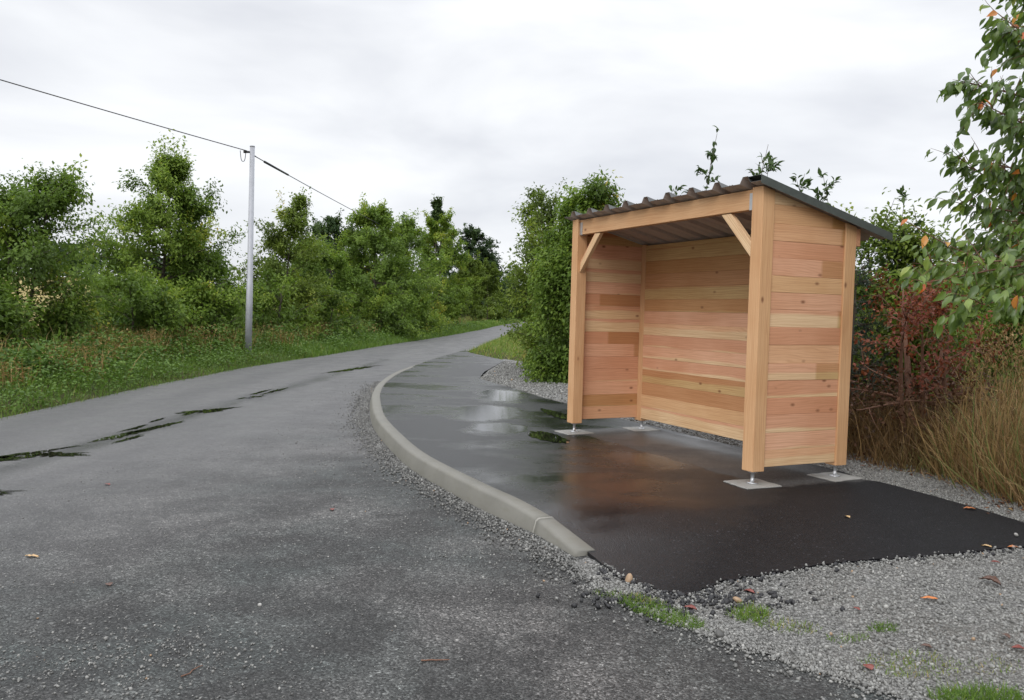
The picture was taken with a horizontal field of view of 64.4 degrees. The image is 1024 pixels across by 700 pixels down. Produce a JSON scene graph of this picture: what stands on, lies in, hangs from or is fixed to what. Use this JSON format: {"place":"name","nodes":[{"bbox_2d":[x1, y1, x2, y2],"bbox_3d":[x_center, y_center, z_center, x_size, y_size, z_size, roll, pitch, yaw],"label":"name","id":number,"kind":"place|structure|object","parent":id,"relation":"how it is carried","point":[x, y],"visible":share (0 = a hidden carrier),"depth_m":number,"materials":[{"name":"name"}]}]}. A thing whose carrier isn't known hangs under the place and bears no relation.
{"place":"outdoors","nodes":[
{"label":"outdoors","id":0,"kind":"place"},
{"bbox_2d":[0,322,900,699],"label":"road","id":1,"kind":"structure","parent":0,"point":[562,650],"depth_m":4.52,"materials":[{"name":"grey asphalt"}]},
{"bbox_2d":[0,489,25,494],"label":"puddle","id":2,"kind":"object","parent":1,"relation":"on","point":[2,492],"visible":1,"depth_m":6.29,"materials":[{"name":"clear liquid"}]},
{"bbox_2d":[0,453,47,460],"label":"puddle","id":3,"kind":"object","parent":1,"relation":"on","point":[5,458],"visible":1,"depth_m":7.69,"materials":[{"name":"clear liquid"}]},
{"bbox_2d":[0,445,76,457],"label":"puddle","id":4,"kind":"object","parent":1,"relation":"on","point":[15,454],"visible":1,"depth_m":7.96,"materials":[{"name":"clear liquid"}]},
{"bbox_2d":[24,451,90,456],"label":"puddle","id":5,"kind":"object","parent":1,"relation":"on","point":[49,454],"visible":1,"depth_m":7.91,"materials":[{"name":"clear liquid"}]},
{"bbox_2d":[88,427,157,442],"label":"puddle","id":6,"kind":"object","parent":1,"relation":"on","point":[120,435],"visible":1,"depth_m":9.11,"materials":[{"name":"clear liquid"}]},
{"bbox_2d":[113,434,142,442],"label":"puddle","id":7,"kind":"object","parent":1,"relation":"on","point":[134,437],"visible":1,"depth_m":8.93,"materials":[{"name":"clear liquid"}]},
{"bbox_2d":[115,424,145,432],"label":"puddle","id":8,"kind":"object","parent":1,"relation":"on","point":[137,427],"visible":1,"depth_m":9.65,"materials":[{"name":"clear liquid"}]},
{"bbox_2d":[124,425,158,434],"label":"puddle","id":9,"kind":"object","parent":1,"relation":"on","point":[143,429],"visible":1,"depth_m":9.59,"materials":[{"name":"clear liquid"}]},
{"bbox_2d":[148,420,182,430],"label":"puddle","id":10,"kind":"object","parent":1,"relation":"on","point":[167,424],"visible":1,"depth_m":9.95,"materials":[{"name":"clear liquid"}]},
{"bbox_2d":[181,665,202,676],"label":"twig","id":11,"kind":"object","parent":1,"relation":"on","point":[191,671],"visible":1,"depth_m":3.31,"materials":[{"name":"brown wood"}]},
{"bbox_2d":[177,406,242,413],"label":"puddle","id":12,"kind":"object","parent":1,"relation":"on","point":[210,410],"visible":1,"depth_m":11.43,"materials":[{"name":"clear liquid"}]},
{"bbox_2d":[260,387,287,394],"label":"puddle","id":13,"kind":"object","parent":1,"relation":"on","point":[275,390],"visible":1,"depth_m":14.39,"materials":[{"name":"clear liquid"}]},
{"bbox_2d":[327,365,378,372],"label":"puddle","id":14,"kind":"object","parent":1,"relation":"on","point":[351,369],"visible":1,"depth_m":19.72,"materials":[{"name":"clear liquid"}]},
{"bbox_2d":[421,659,449,660],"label":"twig","id":15,"kind":"object","parent":1,"relation":"on","point":[434,659],"visible":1,"depth_m":3.48,"materials":[{"name":"brown wood"}]},
{"bbox_2d":[592,588,622,597],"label":"grass tuft","id":16,"kind":"object","parent":1,"relation":"on","point":[608,593],"visible":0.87,"depth_m":4.35,"materials":[{"name":"plant"}]},
{"bbox_2d":[536,548,1023,621],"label":"tarmac crumbs","id":17,"kind":"object","parent":1,"relation":"on","point":[710,597],"visible":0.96,"depth_m":4.27,"materials":[{"name":"black asphalt"}]},
{"bbox_2d":[625,573,632,583],"bbox_3d":[0.651,1.280,4.535,0.044,0.069,0.048,1,3,0],"label":"stone","id":18,"kind":"object","parent":17,"relation":"on","point":[629,577],"visible":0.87,"depth_m":4.52,"materials":[{"name":"beige stone"}]},
{"bbox_2d":[0,277,1023,465],"bbox_3d":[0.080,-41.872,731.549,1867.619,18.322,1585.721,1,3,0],"label":"ground","id":19,"kind":"structure","parent":0,"point":[91,391],"depth_m":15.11,"materials":[{"name":"green plant"}]},
{"bbox_2d":[0,274,68,367],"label":"understorey bush","id":20,"kind":"object","parent":19,"relation":"on","point":[9,320],"visible":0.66,"depth_m":14.97,"materials":[{"name":"green plant"}]},
{"bbox_2d":[0,153,135,363],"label":"roadside tree","id":21,"kind":"object","parent":19,"relation":"on","point":[22,209],"visible":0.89,"depth_m":16.88,"materials":[{"name":"green plant"}]},
{"bbox_2d":[53,265,210,351],"bbox_3d":[-9.562,-0.758,20.403,3.756,2.731,3.484,1,3,0],"label":"understorey bush","id":22,"kind":"object","parent":19,"relation":"on","point":[151,306],"visible":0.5,"depth_m":19.86,"materials":[{"name":"green plant"}]},
{"bbox_2d":[48,129,247,333],"bbox_3d":[-10.448,-3.019,23.332,5.100,6.440,4.411,-1,4,-44],"label":"roadside tree","id":23,"kind":"object","parent":19,"relation":"on","point":[167,177],"visible":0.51,"depth_m":22.93,"materials":[{"name":"green plant"}]},
{"bbox_2d":[156,270,261,351],"bbox_3d":[-8.806,-0.970,23.008,3.679,2.673,2.938,1,3,0],"label":"understorey bush","id":24,"kind":"object","parent":19,"relation":"on","point":[212,301],"visible":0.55,"depth_m":22.57,"materials":[{"name":"green plant"}]},
{"bbox_2d":[161,220,257,327],"bbox_3d":[-9.223,-1.933,24.235,3.006,4.365,3.028,3,3,29],"label":"roadside tree","id":25,"kind":"object","parent":19,"relation":"on","point":[217,254],"visible":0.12,"depth_m":24.13,"materials":[{"name":"green plant"}]},
{"bbox_2d":[0,312,486,388],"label":"dry weeds","id":26,"kind":"object","parent":19,"relation":"on","point":[90,345],"visible":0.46,"depth_m":17.53,"materials":[{"name":"green plant"}]},
{"bbox_2d":[0,319,489,410],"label":"verge herbs","id":27,"kind":"object","parent":19,"relation":"on","point":[137,369],"visible":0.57,"depth_m":15.65,"materials":[{"name":"green plant"}]},
{"bbox_2d":[240,145,255,354],"bbox_3d":[-7.132,-2.506,21.899,0.423,5.931,0.185,1,3,-18],"label":"utility pole","id":28,"kind":"object","parent":19,"relation":"on","point":[249,310],"visible":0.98,"depth_m":21.86,"materials":[{"name":"metal"}]},
{"bbox_2d":[0,79,246,150],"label":"overhead cable","id":29,"kind":"object","parent":28,"relation":"attached to","point":[118,114],"visible":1,"depth_m":18.71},
{"bbox_2d":[256,157,438,250],"bbox_3d":[-6.398,-7.156,49.788,0.068,1.376,55.888,2,3,1],"label":"overhead cable","id":30,"kind":"object","parent":28,"relation":"attached to","point":[274,167],"visible":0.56,"depth_m":25.28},
{"bbox_2d":[223,266,331,341],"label":"understorey bush","id":31,"kind":"object","parent":19,"relation":"on","point":[264,296],"visible":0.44,"depth_m":27.81,"materials":[{"name":"green plant"}]},
{"bbox_2d":[228,186,345,331],"bbox_3d":[-8.391,-3.135,30.474,3.885,6.087,4.055,2,3,17],"label":"roadside tree","id":32,"kind":"object","parent":19,"relation":"on","point":[279,243],"visible":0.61,"depth_m":29.76,"materials":[{"name":"green plant"}]},
{"bbox_2d":[276,231,364,324],"bbox_3d":[-8.677,-2.841,36.404,3.732,4.912,4.318,1,3,0],"label":"roadside tree","id":33,"kind":"object","parent":19,"relation":"on","point":[339,262],"visible":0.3,"depth_m":36.42,"materials":[{"name":"green plant"}]},
{"bbox_2d":[282,208,373,316],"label":"roadside tree","id":34,"kind":"object","parent":19,"relation":"on","point":[332,226],"visible":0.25,"depth_m":59.09,"materials":[{"name":"green plant"}]},
{"bbox_2d":[297,278,367,338],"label":"understorey bush","id":35,"kind":"object","parent":19,"relation":"on","point":[349,321],"visible":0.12,"depth_m":32.01,"materials":[{"name":"green plant"}]},
{"bbox_2d":[320,192,444,327],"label":"roadside tree","id":36,"kind":"object","parent":19,"relation":"on","point":[362,240],"visible":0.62,"depth_m":40.59,"materials":[{"name":"green plant"}]},
{"bbox_2d":[354,284,429,339],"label":"understorey bush","id":37,"kind":"object","parent":19,"relation":"on","point":[380,306],"visible":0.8,"depth_m":38.44,"materials":[{"name":"green plant"}]},
{"bbox_2d":[358,207,457,329],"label":"roadside tree","id":38,"kind":"object","parent":19,"relation":"on","point":[410,229],"visible":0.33,"depth_m":49.69,"materials":[{"name":"green plant"}]},
{"bbox_2d":[401,283,445,334],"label":"understorey bush","id":39,"kind":"object","parent":19,"relation":"on","point":[427,322],"visible":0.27,"depth_m":45.54,"materials":[{"name":"green plant"}]},
{"bbox_2d":[418,193,454,301],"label":"roadside tree","id":40,"kind":"object","parent":19,"relation":"on","point":[437,211],"visible":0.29,"depth_m":95.42,"materials":[{"name":"green plant"}]},
{"bbox_2d":[408,207,483,324],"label":"roadside tree","id":41,"kind":"object","parent":19,"relation":"on","point":[447,233],"visible":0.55,"depth_m":61.61,"materials":[{"name":"green plant"}]},
{"bbox_2d":[370,365,550,531],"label":"kerb","id":42,"kind":"structure","parent":19,"relation":"on","point":[509,508],"depth_m":6.80,"materials":[{"name":"concrete"}]},
{"bbox_2d":[444,250,488,320],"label":"roadside tree","id":43,"kind":"object","parent":19,"relation":"on","point":[475,311],"visible":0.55,"depth_m":77.40,"materials":[{"name":"green plant"}]},
{"bbox_2d":[444,223,503,317],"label":"roadside tree","id":44,"kind":"object","parent":19,"relation":"on","point":[473,234],"visible":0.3,"depth_m":106.12,"materials":[{"name":"green plant"}]},
{"bbox_2d":[469,258,508,320],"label":"roadside tree","id":45,"kind":"object","parent":19,"relation":"on","point":[493,272],"visible":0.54,"depth_m":95.67,"materials":[{"name":"green plant"}]},
{"bbox_2d":[475,251,520,319],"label":"roadside tree","id":46,"kind":"object","parent":19,"relation":"on","point":[488,257],"visible":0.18,"depth_m":110.66,"materials":[{"name":"green plant"}]},
{"bbox_2d":[0,233,998,338],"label":"distant woods","id":47,"kind":"object","parent":19,"relation":"on","point":[155,263],"visible":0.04,"depth_m":201.25,"materials":[{"name":"green plant"}]},
{"bbox_2d":[465,321,544,362],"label":"verge grass","id":48,"kind":"structure","parent":19,"relation":"on","point":[491,344],"depth_m":28.64,"materials":[{"name":"green plant"}]},
{"bbox_2d":[500,268,535,321],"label":"roadside tree","id":49,"kind":"object","parent":19,"relation":"on","point":[525,314],"visible":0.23,"depth_m":127.24,"materials":[{"name":"green plant"}]},
{"bbox_2d":[487,177,568,368],"bbox_3d":[0.959,-1.630,19.698,2.757,5.018,3.501,3,3,25],"label":"hedge bush","id":50,"kind":"object","parent":19,"relation":"on","point":[539,216],"visible":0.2,"depth_m":19.29,"materials":[{"name":"green plant"}]},
{"bbox_2d":[520,296,538,317],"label":"roadside tree","id":51,"kind":"object","parent":19,"relation":"on","point":[523,309],"visible":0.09,"depth_m":149.28,"materials":[{"name":"green plant"}]},
{"bbox_2d":[532,516,595,556],"bbox_3d":[0.323,1.248,5.314,0.172,0.168,0.592,0,3,-25],"label":"kerb end stone","id":52,"kind":"object","parent":19,"relation":"on","point":[552,530],"visible":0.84,"depth_m":5.29,"materials":[{"name":"concrete"}]},
{"bbox_2d":[516,164,625,383],"bbox_3d":[1.454,-1.268,16.618,2.619,4.911,2.741,3,3,29],"label":"hedge bush","id":53,"kind":"object","parent":19,"relation":"on","point":[552,287],"visible":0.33,"depth_m":16.14,"materials":[{"name":"green plant"}]},
{"bbox_2d":[575,125,719,213],"bbox_3d":[1.805,-0.914,11.296,1.800,3.990,1.892,1,3,0],"label":"sapling","id":54,"kind":"object","parent":19,"relation":"on","point":[712,155],"visible":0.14,"depth_m":10.51,"materials":[{"name":"green plant"}]},
{"bbox_2d":[746,147,812,191],"bbox_3d":[3.391,-0.838,10.763,1.273,3.602,0.773,0,3,-35],"label":"sapling","id":55,"kind":"object","parent":19,"relation":"on","point":[771,166],"visible":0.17,"depth_m":10.66,"materials":[{"name":"green plant"}]},
{"bbox_2d":[808,167,928,382],"bbox_3d":[4.528,-0.639,10.275,1.536,3.316,0.496,2,3,5],"label":"sapling","id":56,"kind":"object","parent":19,"relation":"on","point":[902,200],"visible":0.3,"depth_m":10.25,"materials":[{"name":"green plant"}]},
{"bbox_2d":[849,260,904,428],"bbox_3d":[4.105,0.083,9.523,1.473,2.283,1.487,1,3,0],"label":"shrub","id":57,"kind":"object","parent":19,"relation":"on","point":[862,282],"visible":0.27,"depth_m":9.47,"materials":[{"name":"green plant"}]},
{"bbox_2d":[828,187,998,422],"bbox_3d":[5.266,-0.425,10.687,2.932,3.286,2.757,1,3,0],"label":"hedge bush","id":58,"kind":"object","parent":19,"relation":"on","point":[902,247],"visible":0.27,"depth_m":10.13,"materials":[{"name":"green plant"}]},
{"bbox_2d":[849,262,1017,449],"bbox_3d":[4.315,0.061,8.614,1.644,2.037,2.409,4,3,39],"label":"red shrub","id":59,"kind":"object","parent":19,"relation":"on","point":[923,304],"visible":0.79,"depth_m":8.47,"materials":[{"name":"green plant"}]},
{"bbox_2d":[846,321,1023,508],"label":"dry grass","id":60,"kind":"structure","parent":19,"relation":"on","point":[998,438],"depth_m":7.48,"materials":[{"name":"beige plant"}]},
{"bbox_2d":[886,0,1023,347],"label":"cherry tree","id":61,"kind":"object","parent":19,"relation":"on","point":[1005,267],"visible":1,"depth_m":5.56,"materials":[{"name":"green plant"}]},
{"bbox_2d":[924,279,1023,408],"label":"hedge bush","id":62,"kind":"object","parent":19,"relation":"on","point":[1008,321],"visible":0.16,"depth_m":10.89,"materials":[{"name":"green plant"}]},
{"bbox_2d":[935,214,1021,390],"bbox_3d":[8.366,-0.570,14.101,3.366,3.865,3.246,3,3,32],"label":"hedge bush","id":63,"kind":"object","parent":19,"relation":"on","point":[986,284],"visible":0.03,"depth_m":13.64,"materials":[{"name":"green plant"}]},
{"bbox_2d":[0,0,1023,287],"label":"sky","id":64,"kind":"structure","parent":0,"point":[471,104],"materials":[{"name":"white"}]},
{"bbox_2d":[0,359,1023,699],"bbox_3d":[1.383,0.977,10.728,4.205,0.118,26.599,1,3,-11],"label":"gravel","id":65,"kind":"structure","parent":0,"point":[969,677],"depth_m":3.99,"materials":[{"name":"grey gravel"}]},
{"bbox_2d":[626,592,662,606],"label":"grass tuft","id":66,"kind":"object","parent":65,"relation":"on","point":[645,598],"visible":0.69,"depth_m":4.26,"materials":[{"name":"green plant"}]},
{"bbox_2d":[612,593,707,629],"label":"grass tuft","id":67,"kind":"object","parent":65,"relation":"on","point":[672,619],"visible":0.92,"depth_m":4.07,"materials":[{"name":"green plant"}]},
{"bbox_2d":[684,604,696,609],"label":"fallen leaf","id":68,"kind":"object","parent":65,"relation":"on","point":[691,606],"visible":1,"depth_m":4.14,"materials":[{"name":"red plant"}]},
{"bbox_2d":[715,629,724,637],"bbox_3d":[0.977,1.335,3.816,0.048,0.046,0.051,1,3,0],"label":"stone","id":69,"kind":"object","parent":65,"relation":"on","point":[719,633],"visible":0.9,"depth_m":3.80,"materials":[{"name":"grey stone"}]},
{"bbox_2d":[733,596,741,602],"bbox_3d":[1.168,1.294,4.214,0.048,0.031,0.049,1,3,0],"label":"stone","id":70,"kind":"object","parent":65,"relation":"on","point":[735,599],"visible":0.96,"depth_m":4.20,"materials":[{"name":"beige stone"}]},
{"bbox_2d":[725,600,776,622],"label":"grass tuft","id":71,"kind":"object","parent":65,"relation":"on","point":[749,607],"visible":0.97,"depth_m":4.06,"materials":[{"name":"green plant"}]},
{"bbox_2d":[754,616,820,634],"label":"grass tuft","id":72,"kind":"object","parent":65,"relation":"on","point":[759,624],"visible":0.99,"depth_m":3.92,"materials":[{"name":"green plant"}]},
{"bbox_2d":[826,630,870,643],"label":"grass tuft","id":73,"kind":"object","parent":65,"relation":"on","point":[863,635],"visible":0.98,"depth_m":3.79,"materials":[{"name":"green plant"}]},
{"bbox_2d":[863,664,873,669],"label":"fallen leaf","id":74,"kind":"object","parent":65,"relation":"on","point":[870,666],"visible":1,"depth_m":3.48,"materials":[{"name":"red plant"}]},
{"bbox_2d":[865,618,903,632],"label":"grass tuft","id":75,"kind":"object","parent":65,"relation":"on","point":[881,628],"visible":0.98,"depth_m":3.86,"materials":[{"name":"green plant"}]},
{"bbox_2d":[858,647,964,680],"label":"grass tuft","id":76,"kind":"object","parent":65,"relation":"on","point":[903,673],"visible":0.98,"depth_m":3.51,"materials":[{"name":"green plant"}]},
{"bbox_2d":[920,596,937,598],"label":"fallen leaf","id":77,"kind":"object","parent":65,"relation":"on","point":[931,597],"visible":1,"depth_m":4.11,"materials":[{"name":"orange plant"}]},
{"bbox_2d":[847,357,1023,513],"bbox_3d":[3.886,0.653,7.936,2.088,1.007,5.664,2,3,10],"label":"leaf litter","id":78,"kind":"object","parent":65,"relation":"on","point":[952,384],"visible":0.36,"depth_m":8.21,"materials":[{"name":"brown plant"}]},
{"bbox_2d":[924,674,1023,699],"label":"grass tuft","id":79,"kind":"object","parent":65,"relation":"on","point":[955,691],"visible":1,"depth_m":3.24,"materials":[{"name":"green plant"}]},
{"bbox_2d":[979,575,1000,585],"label":"fallen leaf","id":80,"kind":"object","parent":65,"relation":"on","point":[995,579],"visible":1,"depth_m":4.34,"materials":[{"name":"brown plant"}]},
{"bbox_2d":[967,654,1020,673],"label":"grass tuft","id":81,"kind":"object","parent":65,"relation":"on","point":[994,663],"visible":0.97,"depth_m":3.48,"materials":[{"name":"green plant"}]},
{"bbox_2d":[1011,644,1023,648],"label":"fallen leaf","id":82,"kind":"object","parent":65,"relation":"on","point":[1017,646],"visible":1,"depth_m":3.60,"materials":[{"name":"red plant"}]},
{"bbox_2d":[380,350,1023,597],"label":"footway","id":83,"kind":"structure","parent":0,"point":[666,509],"depth_m":6.29,"materials":[{"name":"black asphalt"}]},
{"bbox_2d":[528,431,569,442],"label":"puddle","id":84,"kind":"object","parent":83,"relation":"on","point":[548,436],"visible":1,"depth_m":8.98,"materials":[{"name":"clear liquid"}]},
{"bbox_2d":[541,408,566,419],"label":"puddle","id":85,"kind":"object","parent":83,"relation":"on","point":[561,415],"visible":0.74,"depth_m":11.08,"materials":[{"name":"clear liquid"}]},
{"bbox_2d":[555,429,593,434],"bbox_3d":[0.715,1.006,9.412,0.363,0.126,0.324,0,3,-28],"label":"concrete footing","id":86,"kind":"object","parent":83,"relation":"on","point":[568,432],"visible":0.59,"depth_m":9.35,"materials":[{"name":"grey concrete"}]},
{"bbox_2d":[622,426,660,431],"bbox_3d":[1.558,1.009,9.817,0.364,0.126,0.325,0,3,-22],"label":"concrete footing","id":87,"kind":"object","parent":83,"relation":"on","point":[635,429],"visible":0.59,"depth_m":9.75,"materials":[{"name":"grey concrete"}]},
{"bbox_2d":[564,174,892,483],"bbox_3d":[1.935,-0.230,8.281,1.508,2.513,3.224,0,3,-25],"label":"bus shelter","id":88,"kind":"object","parent":83,"relation":"on","point":[758,364],"visible":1,"depth_m":8.17,"materials":[{"name":"brown wood"}]},
{"bbox_2d":[723,478,781,488],"bbox_3d":[1.986,1.165,6.740,0.367,0.126,0.321,0,3,-24],"label":"concrete footing","id":89,"kind":"object","parent":83,"relation":"on","point":[742,483],"visible":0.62,"depth_m":6.69,"materials":[{"name":"grey concrete"}]},
{"bbox_2d":[807,472,862,481],"bbox_3d":[2.826,1.167,7.140,0.362,0.126,0.325,0,3,-29],"label":"concrete footing","id":90,"kind":"object","parent":83,"relation":"on","point":[841,478],"visible":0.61,"depth_m":7.09,"materials":[{"name":"grey concrete"}]}
]}

